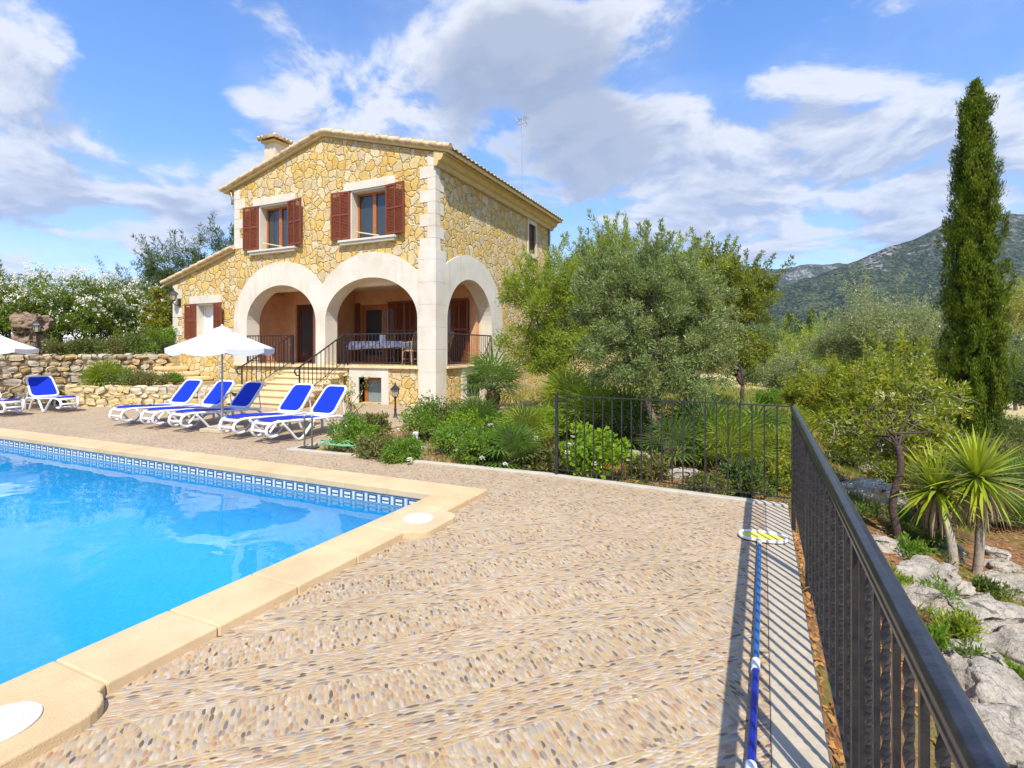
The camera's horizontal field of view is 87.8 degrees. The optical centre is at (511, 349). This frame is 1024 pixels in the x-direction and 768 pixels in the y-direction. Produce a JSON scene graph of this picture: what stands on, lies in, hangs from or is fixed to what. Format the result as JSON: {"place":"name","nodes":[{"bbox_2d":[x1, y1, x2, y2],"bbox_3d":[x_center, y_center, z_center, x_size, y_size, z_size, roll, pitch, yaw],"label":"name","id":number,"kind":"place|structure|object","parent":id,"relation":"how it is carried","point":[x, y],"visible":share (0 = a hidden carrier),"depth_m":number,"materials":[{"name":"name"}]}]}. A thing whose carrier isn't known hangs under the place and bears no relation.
{"place":"outdoors","nodes":[
{"label":"outdoors","id":0,"kind":"place"},
{"bbox_2d":[0,402,770,767],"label":"terrace","id":1,"kind":"structure","parent":0,"point":[518,620],"depth_m":2.79,"materials":[{"name":"stone"}]},
{"bbox_2d":[25,375,79,411],"bbox_3d":[-11.783,1.117,13.662,1.813,0.871,0.674,0,0,29],"label":"sun lounger","id":2,"kind":"object","parent":1,"relation":"on","point":[41,387],"visible":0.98,"depth_m":13.84,"materials":[{"name":"white plastic"}]},
{"bbox_2d":[0,353,174,404],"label":"stone wall","id":3,"kind":"structure","parent":1,"relation":"on","point":[16,370],"depth_m":16.01,"materials":[{"name":"stone"}]},
{"bbox_2d":[64,382,243,406],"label":"stone wall","id":4,"kind":"structure","parent":1,"relation":"on","point":[105,395],"depth_m":14.66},
{"bbox_2d":[108,379,202,423],"bbox_3d":[-7.721,1.117,11.600,0.674,0.871,1.813,0,0,21],"label":"sun lounger","id":5,"kind":"object","parent":1,"relation":"on","point":[186,392],"visible":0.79,"depth_m":11.98,"materials":[{"name":"white plastic"}]},
{"bbox_2d":[140,380,234,424],"bbox_3d":[-6.763,1.117,11.162,0.674,0.871,1.813,0,0,23],"label":"sun lounger","id":6,"kind":"object","parent":1,"relation":"on","point":[212,399],"visible":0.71,"depth_m":11.54,"materials":[{"name":"white plastic"}]},
{"bbox_2d":[0,439,420,683],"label":"pool basin","id":7,"kind":"object","parent":1,"relation":"in","point":[91,553],"visible":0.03,"depth_m":6.79,"materials":[{"name":"blue tile"}]},
{"bbox_2d":[0,440,414,505],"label":"waterline key inlay","id":8,"kind":"object","parent":7,"relation":"attached to","point":[324,489],"visible":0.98,"depth_m":6.95,"materials":[{"name":"white tile"}]},
{"bbox_2d":[0,440,416,505],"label":"waterline key pattern","id":9,"kind":"object","parent":7,"relation":"attached to","point":[292,486],"visible":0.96,"depth_m":7.03,"materials":[{"name":"blue tile"}]},
{"bbox_2d":[0,439,418,511],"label":"waterline tiles","id":10,"kind":"object","parent":7,"relation":"attached to","point":[345,500],"visible":0.44,"depth_m":6.83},
{"bbox_2d":[168,381,263,427],"bbox_3d":[-5.956,1.117,10.783,0.674,0.871,1.813,0,0,25],"label":"sun lounger","id":11,"kind":"object","parent":1,"relation":"on","point":[248,393],"visible":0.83,"depth_m":11.14,"materials":[{"name":"blue plastic"}]},
{"bbox_2d":[164,324,274,432],"bbox_3d":[-5.576,0.535,10.227,1.722,2.050,1.722,0,0,-9],"label":"parasol","id":12,"kind":"object","parent":1,"relation":"on","point":[221,339],"visible":0.94,"depth_m":9.82,"materials":[{"name":"white fabric"}]},
{"bbox_2d":[0,428,487,767],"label":"pool coping","id":13,"kind":"object","parent":1,"relation":"on","point":[68,692],"visible":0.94,"depth_m":3.22,"materials":[{"name":"stone"}]},
{"bbox_2d":[0,701,42,741],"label":"skimmer lid","id":14,"kind":"object","parent":13,"relation":"on","point":[17,718],"visible":1,"depth_m":2.17,"materials":[{"name":"white plastic"}]},
{"bbox_2d":[218,383,313,435],"bbox_3d":[-4.574,1.117,10.000,0.674,0.871,1.813,0,0,24],"label":"sun lounger","id":15,"kind":"object","parent":1,"relation":"on","point":[295,399],"visible":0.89,"depth_m":10.38,"materials":[{"name":"blue plastic"}]},
{"bbox_2d":[250,385,347,439],"bbox_3d":[-3.788,1.117,9.575,0.674,0.871,1.813,0,0,26],"label":"sun lounger","id":16,"kind":"object","parent":1,"relation":"on","point":[329,400],"visible":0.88,"depth_m":9.93,"materials":[{"name":"blue plastic"}]},
{"bbox_2d":[251,370,346,407],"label":"stone staircase","id":17,"kind":"structure","parent":1,"relation":"on","point":[273,394],"depth_m":15.35,"materials":[{"name":"stone"}]},
{"bbox_2d":[738,529,787,767],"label":"leaf skimmer","id":18,"kind":"object","parent":1,"relation":"on","point":[759,537],"visible":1,"depth_m":2.74,"materials":[{"name":"blue plastic"}]},
{"bbox_2d":[0,0,1023,342],"label":"sky","id":19,"kind":"structure","parent":0,"point":[822,132],"materials":[{"name":"blue"}]},
{"bbox_2d":[5,343,1023,767],"bbox_3d":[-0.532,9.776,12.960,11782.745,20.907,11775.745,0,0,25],"label":"ground","id":20,"kind":"structure","parent":0,"point":[1011,535],"depth_m":7.16,"materials":[{"name":"soil"}]},
{"bbox_2d":[11,330,46,354],"bbox_3d":[-15.944,-0.096,17.605,0.782,1.183,0.758,0,0,-2],"label":"rock","id":21,"kind":"object","parent":20,"relation":"on","point":[29,339],"visible":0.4,"depth_m":17.38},
{"bbox_2d":[9,312,54,333],"bbox_3d":[-15.862,-0.895,17.591,1.077,0.744,0.940,0,0,-26],"label":"rock","id":22,"kind":"object","parent":21,"relation":"on","point":[20,322],"visible":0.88,"depth_m":17.24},
{"bbox_2d":[0,268,62,338],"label":"oleander bush","id":23,"kind":"object","parent":20,"relation":"on","point":[7,298],"visible":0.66,"depth_m":18.30,"materials":[{"name":"green plant"}]},
{"bbox_2d":[4,261,90,352],"bbox_3d":[-17.243,-1.577,19.827,3.753,3.408,3.309,0,0,-6],"label":"oleander bush","id":24,"kind":"object","parent":20,"relation":"on","point":[33,278],"visible":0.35,"depth_m":19.23,"materials":[{"name":"green plant"}]},
{"bbox_2d":[10,266,139,351],"bbox_3d":[-15.645,-1.492,19.585,3.600,3.170,3.440,0,0,-1],"label":"oleander bush","id":25,"kind":"object","parent":20,"relation":"on","point":[89,304],"visible":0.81,"depth_m":19.09,"materials":[{"name":"green plant"}]},
{"bbox_2d":[74,356,128,386],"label":"shrub","id":26,"kind":"object","parent":20,"relation":"on","point":[94,376],"visible":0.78,"depth_m":15.46,"materials":[{"name":"green plant"}]},
{"bbox_2d":[60,268,169,350],"bbox_3d":[-14.721,-1.465,20.257,3.924,3.117,3.296,0,0,25],"label":"oleander bush","id":27,"kind":"object","parent":20,"relation":"on","point":[112,289],"visible":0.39,"depth_m":19.74,"materials":[{"name":"green plant"}]},
{"bbox_2d":[93,278,172,351],"bbox_3d":[-14.328,-1.367,20.756,3.154,2.938,2.779,0,0,-18],"label":"oleander bush","id":28,"kind":"object","parent":20,"relation":"on","point":[137,286],"visible":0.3,"depth_m":20.00,"materials":[{"name":"green plant"}]},
{"bbox_2d":[140,285,172,356],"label":"yellow green bush","id":29,"kind":"object","parent":20,"relation":"on","point":[159,319],"visible":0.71,"depth_m":19.88,"materials":[{"name":"green plant"}]},
{"bbox_2d":[135,324,179,353],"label":"shrub","id":30,"kind":"object","parent":20,"relation":"on","point":[167,336],"visible":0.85,"depth_m":18.88,"materials":[{"name":"green plant"}]},
{"bbox_2d":[129,229,199,305],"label":"pine tree","id":31,"kind":"object","parent":20,"relation":"on","point":[151,267],"visible":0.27,"depth_m":27.63,"materials":[{"name":"green plant"}]},
{"bbox_2d":[191,212,233,262],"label":"pine tree","id":32,"kind":"object","parent":20,"relation":"on","point":[216,244],"visible":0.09,"depth_m":26.39,"materials":[{"name":"green plant"}]},
{"bbox_2d":[321,411,384,451],"bbox_3d":[-2.534,1.347,8.497,0.930,0.712,0.883,0,0,25],"label":"garden shrub","id":33,"kind":"object","parent":20,"relation":"on","point":[354,427],"visible":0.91,"depth_m":8.45,"materials":[{"name":"green plant"}]},
{"bbox_2d":[160,128,563,407],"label":"stone house","id":34,"kind":"structure","parent":20,"relation":"on","point":[338,233],"depth_m":16.57,"materials":[{"name":"stone"}]},
{"bbox_2d":[184,295,221,338],"bbox_3d":[-10.620,-1.100,18.630,2.078,1.560,0.630,0,0,25],"label":"window","id":35,"kind":"structure","parent":34,"relation":"in","point":[204,320],"depth_m":18.76,"materials":[{"name":"wood"}]},
{"bbox_2d":[243,192,300,255],"bbox_3d":[-7.600,-4.020,17.219,2.683,1.840,0.611,0,0,25],"label":"window","id":36,"kind":"structure","parent":34,"relation":"in","point":[273,220],"depth_m":17.34,"materials":[{"name":"orange wood"}]},
{"bbox_2d":[297,304,312,361],"bbox_3d":[-7.192,-0.585,18.890,1.300,2.070,0.260,0,0,25],"label":"door","id":37,"kind":"structure","parent":34,"relation":"in","point":[304,312],"depth_m":19.09,"materials":[{"name":"brown wood"}]},
{"bbox_2d":[330,175,404,245],"bbox_3d":[-4.115,-4.020,15.591,2.736,1.840,0.590,0,0,25],"label":"window","id":38,"kind":"structure","parent":34,"relation":"in","point":[367,200],"depth_m":15.68,"materials":[{"name":"orange wood"}]},
{"bbox_2d":[349,368,388,404],"bbox_3d":[-4.102,1.145,15.590,1.440,1.230,0.340,0,0,25],"label":"window","id":39,"kind":"structure","parent":34,"relation":"in","point":[379,378],"depth_m":15.64,"materials":[{"name":"paint"}]},
{"bbox_2d":[347,333,416,365],"bbox_3d":[-3.750,-0.009,15.248,2.522,0.938,0.042,0,0,25],"label":"porch railing","id":40,"kind":"object","parent":34,"relation":"on","point":[372,334],"visible":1,"depth_m":15.23,"materials":[{"name":"black metal"}]},
{"bbox_2d":[355,301,416,361],"bbox_3d":[-4.498,-0.630,19.070,2.720,2.160,0.240,0,0,25],"label":"door","id":41,"kind":"structure","parent":34,"relation":"in","point":[383,318],"depth_m":19.16,"materials":[{"name":"orange wood"}]},
{"bbox_2d":[447,298,469,362],"bbox_3d":[-2.019,-0.630,17.904,1.400,2.160,0.240,0,0,25],"label":"door","id":42,"kind":"structure","parent":34,"relation":"in","point":[458,320],"depth_m":17.69,"materials":[{"name":"orange wood"}]},
{"bbox_2d":[351,432,400,459],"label":"garden shrub","id":43,"kind":"object","parent":20,"relation":"on","point":[369,447],"visible":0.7,"depth_m":7.64,"materials":[{"name":"green plant"}]},
{"bbox_2d":[374,432,426,464],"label":"garden shrub","id":44,"kind":"object","parent":20,"relation":"on","point":[406,448],"visible":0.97,"depth_m":7.41,"materials":[{"name":"green plant"}]},
{"bbox_2d":[396,395,448,440],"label":"garden shrub","id":45,"kind":"object","parent":20,"relation":"on","point":[422,420],"visible":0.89,"depth_m":9.44,"materials":[{"name":"green plant"}]},
{"bbox_2d":[424,419,484,452],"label":"garden shrub","id":46,"kind":"object","parent":20,"relation":"on","point":[444,437],"visible":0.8,"depth_m":8.16,"materials":[{"name":"green plant"}]},
{"bbox_2d":[445,384,508,429],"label":"dwarf fan palm","id":47,"kind":"object","parent":20,"relation":"on","point":[483,409],"visible":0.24,"depth_m":9.37,"materials":[{"name":"green plant"}]},
{"bbox_2d":[450,425,508,465],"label":"garden shrub","id":48,"kind":"object","parent":20,"relation":"on","point":[475,442],"visible":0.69,"depth_m":7.29,"materials":[{"name":"green plant"}]},
{"bbox_2d":[453,344,546,412],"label":"fan palm","id":49,"kind":"object","parent":20,"relation":"on","point":[489,372],"visible":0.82,"depth_m":10.33,"materials":[{"name":"green plant"}]},
{"bbox_2d":[471,414,551,469],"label":"dwarf fan palm","id":50,"kind":"object","parent":20,"relation":"on","point":[516,442],"visible":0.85,"depth_m":7.21,"materials":[{"name":"green plant"}]},
{"bbox_2d":[494,401,564,443],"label":"dwarf fan palm","id":51,"kind":"object","parent":20,"relation":"on","point":[525,419],"visible":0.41,"depth_m":8.48,"materials":[{"name":"green plant"}]},
{"bbox_2d":[286,439,787,507],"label":"kerb","id":52,"kind":"structure","parent":20,"relation":"on","point":[711,495],"depth_m":6.36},
{"bbox_2d":[555,393,790,498],"bbox_3d":[1.656,1.060,5.935,2.586,1.050,0.034,0,0,30],"label":"iron railing","id":53,"kind":"object","parent":52,"relation":"on","point":[556,436],"visible":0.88,"depth_m":5.85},
{"bbox_2d":[518,443,564,472],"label":"garden shrub","id":54,"kind":"object","parent":20,"relation":"on","point":[546,457],"visible":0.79,"depth_m":7.12,"materials":[{"name":"green plant"}]},
{"bbox_2d":[323,409,782,501],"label":"weeds","id":55,"kind":"object","parent":20,"relation":"on","point":[563,438],"visible":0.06,"depth_m":7.71,"materials":[{"name":"green plant"}]},
{"bbox_2d":[488,225,626,403],"bbox_3d":[1.224,-0.556,13.066,3.324,5.173,3.120,0,0,25],"label":"olive tree","id":56,"kind":"object","parent":20,"relation":"on","point":[542,292],"visible":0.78,"depth_m":12.66,"materials":[{"name":"green plant"}]},
{"bbox_2d":[520,362,612,412],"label":"dwarf fan palm","id":57,"kind":"object","parent":20,"relation":"on","point":[554,389],"visible":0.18,"depth_m":11.32,"materials":[{"name":"green plant"}]},
{"bbox_2d":[558,420,636,478],"bbox_3d":[1.134,1.369,7.155,1.028,0.937,1.050,0,0,25],"label":"geranium shrub","id":58,"kind":"object","parent":20,"relation":"on","point":[597,449],"visible":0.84,"depth_m":6.96,"materials":[{"name":"green plant"}]},
{"bbox_2d":[550,375,647,450],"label":"dwarf fan palm","id":59,"kind":"object","parent":20,"relation":"on","point":[588,401],"visible":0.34,"depth_m":9.48,"materials":[{"name":"green plant"}]},
{"bbox_2d":[570,382,678,451],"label":"dwarf fan palm","id":60,"kind":"object","parent":20,"relation":"on","point":[636,407],"visible":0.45,"depth_m":9.34,"materials":[{"name":"green plant"}]},
{"bbox_2d":[554,208,738,408],"bbox_3d":[3.792,-0.968,15.293,5.013,6.170,4.184,0,0,25],"label":"olive tree","id":61,"kind":"object","parent":20,"relation":"on","point":[625,234],"visible":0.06,"depth_m":15.20,"materials":[{"name":"green plant"}]},
{"bbox_2d":[624,449,674,480],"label":"garden shrub","id":62,"kind":"object","parent":20,"relation":"on","point":[646,466],"visible":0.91,"depth_m":7.44,"materials":[{"name":"green plant"}]},
{"bbox_2d":[566,218,747,465],"bbox_3d":[2.352,-0.004,9.139,3.114,4.556,3.015,0,0,25],"label":"olive tree","id":63,"kind":"object","parent":20,"relation":"on","point":[642,288],"visible":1,"depth_m":8.74,"materials":[{"name":"green plant"}]},
{"bbox_2d":[630,409,729,466],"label":"dwarf fan palm","id":64,"kind":"object","parent":20,"relation":"on","point":[677,442],"visible":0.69,"depth_m":8.37,"materials":[{"name":"green plant"}]},
{"bbox_2d":[630,302,741,413],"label":"olive tree","id":65,"kind":"object","parent":20,"relation":"on","point":[717,367],"visible":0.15,"depth_m":14.85,"materials":[{"name":"green plant"}]},
{"bbox_2d":[643,386,768,468],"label":"dwarf fan palm","id":66,"kind":"object","parent":20,"relation":"on","point":[699,414],"visible":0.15,"depth_m":9.25,"materials":[{"name":"green plant"}]},
{"bbox_2d":[679,470,736,494],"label":"garden shrub","id":67,"kind":"object","parent":20,"relation":"on","point":[710,479],"visible":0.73,"depth_m":6.91,"materials":[{"name":"green plant"}]},
{"bbox_2d":[679,409,785,481],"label":"dwarf fan palm","id":68,"kind":"object","parent":20,"relation":"on","point":[733,428],"visible":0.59,"depth_m":8.20,"materials":[{"name":"green plant"}]},
{"bbox_2d":[690,227,795,409],"bbox_3d":[7.815,-0.981,19.379,4.539,7.140,3.371,0,0,25],"label":"carob tree","id":69,"kind":"object","parent":20,"relation":"on","point":[752,301],"visible":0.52,"depth_m":18.78,"materials":[{"name":"green plant"}]},
{"bbox_2d":[717,454,784,499],"bbox_3d":[3.054,1.720,7.003,0.764,0.723,0.859,0,0,0],"label":"garden shrub","id":70,"kind":"object","parent":20,"relation":"on","point":[758,474],"visible":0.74,"depth_m":6.89,"materials":[{"name":"green plant"}]},
{"bbox_2d":[738,423,790,466],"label":"garden shrub","id":71,"kind":"object","parent":20,"relation":"on","point":[781,434],"visible":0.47,"depth_m":8.47,"materials":[{"name":"green plant"}]},
{"bbox_2d":[721,392,822,451],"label":"dwarf fan palm","id":72,"kind":"object","parent":20,"relation":"on","point":[769,419],"visible":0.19,"depth_m":10.36,"materials":[{"name":"green plant"}]},
{"bbox_2d":[763,452,790,495],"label":"garden shrub","id":73,"kind":"object","parent":20,"relation":"on","point":[784,473],"visible":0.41,"depth_m":7.58,"materials":[{"name":"green plant"}]},
{"bbox_2d":[756,339,829,391],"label":"olive tree","id":74,"kind":"object","parent":20,"relation":"on","point":[788,365],"visible":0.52,"depth_m":26.87,"materials":[{"name":"green plant"}]},
{"bbox_2d":[766,505,831,767],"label":"terrace edging","id":75,"kind":"object","parent":20,"relation":"on","point":[798,734],"visible":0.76,"depth_m":2.60,"materials":[{"name":"beige concrete"}]},
{"bbox_2d":[765,324,841,374],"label":"olive tree","id":76,"kind":"object","parent":20,"relation":"on","point":[792,349],"visible":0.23,"depth_m":39.62,"materials":[{"name":"green plant"}]},
{"bbox_2d":[774,359,840,412],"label":"almond tree","id":77,"kind":"object","parent":20,"relation":"on","point":[791,396],"visible":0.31,"depth_m":17.04,"materials":[{"name":"green plant"}]},
{"bbox_2d":[797,353,874,436],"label":"almond tree","id":78,"kind":"object","parent":20,"relation":"on","point":[817,391],"visible":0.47,"depth_m":14.92,"materials":[{"name":"green plant"}]},
{"bbox_2d":[800,295,900,372],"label":"olive tree","id":79,"kind":"object","parent":20,"relation":"on","point":[842,349],"visible":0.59,"depth_m":22.86,"materials":[{"name":"green plant"}]},
{"bbox_2d":[839,477,908,509],"bbox_3d":[5.406,2.272,8.303,1.148,0.509,0.994,0,0,10],"label":"rock","id":80,"kind":"object","parent":20,"relation":"on","point":[870,488],"visible":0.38,"depth_m":7.97,"materials":[{"name":"stone"}]},
{"bbox_2d":[818,261,950,404],"bbox_3d":[14.921,-0.231,21.080,4.883,6.735,4.041,0,0,25],"label":"olive tree","id":81,"kind":"object","parent":20,"relation":"on","point":[870,321],"visible":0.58,"depth_m":20.90,"materials":[{"name":"green plant"}]},
{"bbox_2d":[857,459,918,487],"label":"wild bush","id":82,"kind":"object","parent":20,"relation":"on","point":[878,474],"visible":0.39,"depth_m":9.66,"materials":[{"name":"green plant"}]},
{"bbox_2d":[802,329,979,539],"bbox_3d":[5.210,1.035,7.448,2.905,2.723,1.995,0,0,-26],"label":"almond tree","id":83,"kind":"object","parent":20,"relation":"on","point":[892,434],"visible":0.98,"depth_m":7.33,"materials":[{"name":"green plant"}]},
{"bbox_2d":[790,406,1009,767],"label":"iron railing","id":84,"kind":"object","parent":20,"relation":"on","point":[850,577],"visible":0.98,"depth_m":1.55,"materials":[{"name":"metal"}]},
{"bbox_2d":[778,431,1023,767],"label":"fallen leaves","id":85,"kind":"object","parent":20,"relation":"on","point":[839,757],"visible":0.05,"depth_m":3.24,"materials":[{"name":"brown plant"}]},
{"bbox_2d":[782,430,1023,767],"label":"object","id":86,"kind":"object","parent":20,"relation":"on","point":[856,474],"visible":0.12,"depth_m":7.53,"materials":[{"name":"green plant"}]},
{"bbox_2d":[851,291,955,413],"bbox_3d":[14.496,0.454,19.280,3.398,5.186,3.646,0,0,-39],"label":"olive tree","id":87,"kind":"object","parent":20,"relation":"on","point":[910,333],"visible":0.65,"depth_m":18.77,"materials":[{"name":"green plant"}]},
{"bbox_2d":[894,530,940,559],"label":"weed clump","id":88,"kind":"object","parent":20,"relation":"on","point":[913,547],"visible":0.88,"depth_m":5.50,"materials":[{"name":"green plant"}]},
{"bbox_2d":[874,499,974,557],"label":"dwarf fan palm","id":89,"kind":"object","parent":20,"relation":"on","point":[905,519],"visible":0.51,"depth_m":6.10,"materials":[{"name":"green plant"}]},
{"bbox_2d":[895,555,961,594],"bbox_3d":[4.014,2.208,5.119,0.754,0.317,0.473,0,0,-44],"label":"rock","id":90,"kind":"object","parent":20,"relation":"on","point":[917,567],"visible":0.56,"depth_m":5.07,"materials":[{"name":"stone"}]},
{"bbox_2d":[902,581,955,616],"bbox_3d":[3.430,2.155,4.594,0.592,0.356,0.503,0,0,11],"label":"rock","id":91,"kind":"object","parent":20,"relation":"on","point":[920,595],"visible":0.26,"depth_m":4.41,"materials":[{"name":"stone"}]},
{"bbox_2d":[882,438,1003,569],"bbox_3d":[4.827,1.734,5.997,1.158,1.460,1.148,0,0,25],"label":"yucca plant","id":92,"kind":"object","parent":20,"relation":"on","point":[944,513],"visible":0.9,"depth_m":5.93,"materials":[{"name":"green plant"}]},
{"bbox_2d":[923,606,988,641],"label":"weed clump","id":93,"kind":"object","parent":20,"relation":"on","point":[962,624],"visible":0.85,"depth_m":3.99,"materials":[{"name":"green plant"}]},
{"bbox_2d":[910,423,1023,574],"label":"yucca plant","id":94,"kind":"object","parent":20,"relation":"on","point":[982,463],"visible":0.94,"depth_m":5.74,"materials":[{"name":"green plant"}]},
{"bbox_2d":[930,76,1020,443],"bbox_3d":[12.143,-2.104,14.031,1.856,10.127,1.827,0,0,25],"label":"cypress tree","id":95,"kind":"object","parent":20,"relation":"on","point":[976,297],"visible":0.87,"depth_m":13.69,"materials":[{"name":"green plant"}]},
{"bbox_2d":[943,649,1023,707],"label":"rock","id":96,"kind":"object","parent":20,"relation":"on","point":[982,678],"visible":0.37,"depth_m":3.28,"materials":[{"name":"stone"}]},
{"bbox_2d":[948,592,1023,633],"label":"rock","id":97,"kind":"object","parent":20,"relation":"on","point":[990,610],"visible":0.27,"depth_m":4.44,"materials":[{"name":"stone"}]},
{"bbox_2d":[956,484,1023,526],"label":"dwarf fan palm","id":98,"kind":"object","parent":20,"relation":"on","point":[1019,507],"visible":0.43,"depth_m":7.66,"materials":[{"name":"green plant"}]},
{"bbox_2d":[969,697,1023,767],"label":"rock","id":99,"kind":"object","parent":20,"relation":"on","point":[1003,723],"visible":0.42,"depth_m":2.88,"materials":[{"name":"stone"}]},
{"bbox_2d":[969,574,1023,601],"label":"weed clump","id":100,"kind":"object","parent":20,"relation":"on","point":[986,583],"visible":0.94,"depth_m":5.21,"materials":[{"name":"green plant"}]},
{"bbox_2d":[979,569,1023,603],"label":"rock","id":101,"kind":"object","parent":20,"relation":"on","point":[1015,580],"visible":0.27,"depth_m":5.52,"materials":[{"name":"stone"}]},
{"bbox_2d":[981,412,1023,454],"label":"wild bush","id":102,"kind":"object","parent":20,"relation":"on","point":[1015,431],"visible":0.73,"depth_m":13.15,"materials":[{"name":"green plant"}]},
{"bbox_2d":[988,625,1023,667],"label":"rock","id":103,"kind":"object","parent":20,"relation":"on","point":[1011,638],"visible":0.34,"depth_m":4.01,"materials":[{"name":"stone"}]},
{"bbox_2d":[990,447,1023,489],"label":"dwarf fan palm","id":104,"kind":"object","parent":20,"relation":"on","point":[1018,470],"visible":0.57,"depth_m":10.08,"materials":[{"name":"green plant"}]},
{"bbox_2d":[553,263,845,322],"bbox_3d":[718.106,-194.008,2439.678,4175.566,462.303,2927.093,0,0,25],"label":"hill","id":105,"kind":"structure","parent":0,"point":[796,273],"depth_m":2544.45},
{"bbox_2d":[478,373,1023,463],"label":"grass","id":106,"kind":"structure","parent":0,"point":[735,390],"depth_m":19.87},
{"bbox_2d":[729,214,1023,362],"bbox_3d":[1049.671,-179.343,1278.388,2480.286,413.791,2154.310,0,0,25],"label":"hill","id":107,"kind":"structure","parent":0,"point":[920,258],"depth_m":1308.66,"materials":[{"name":"plant"}]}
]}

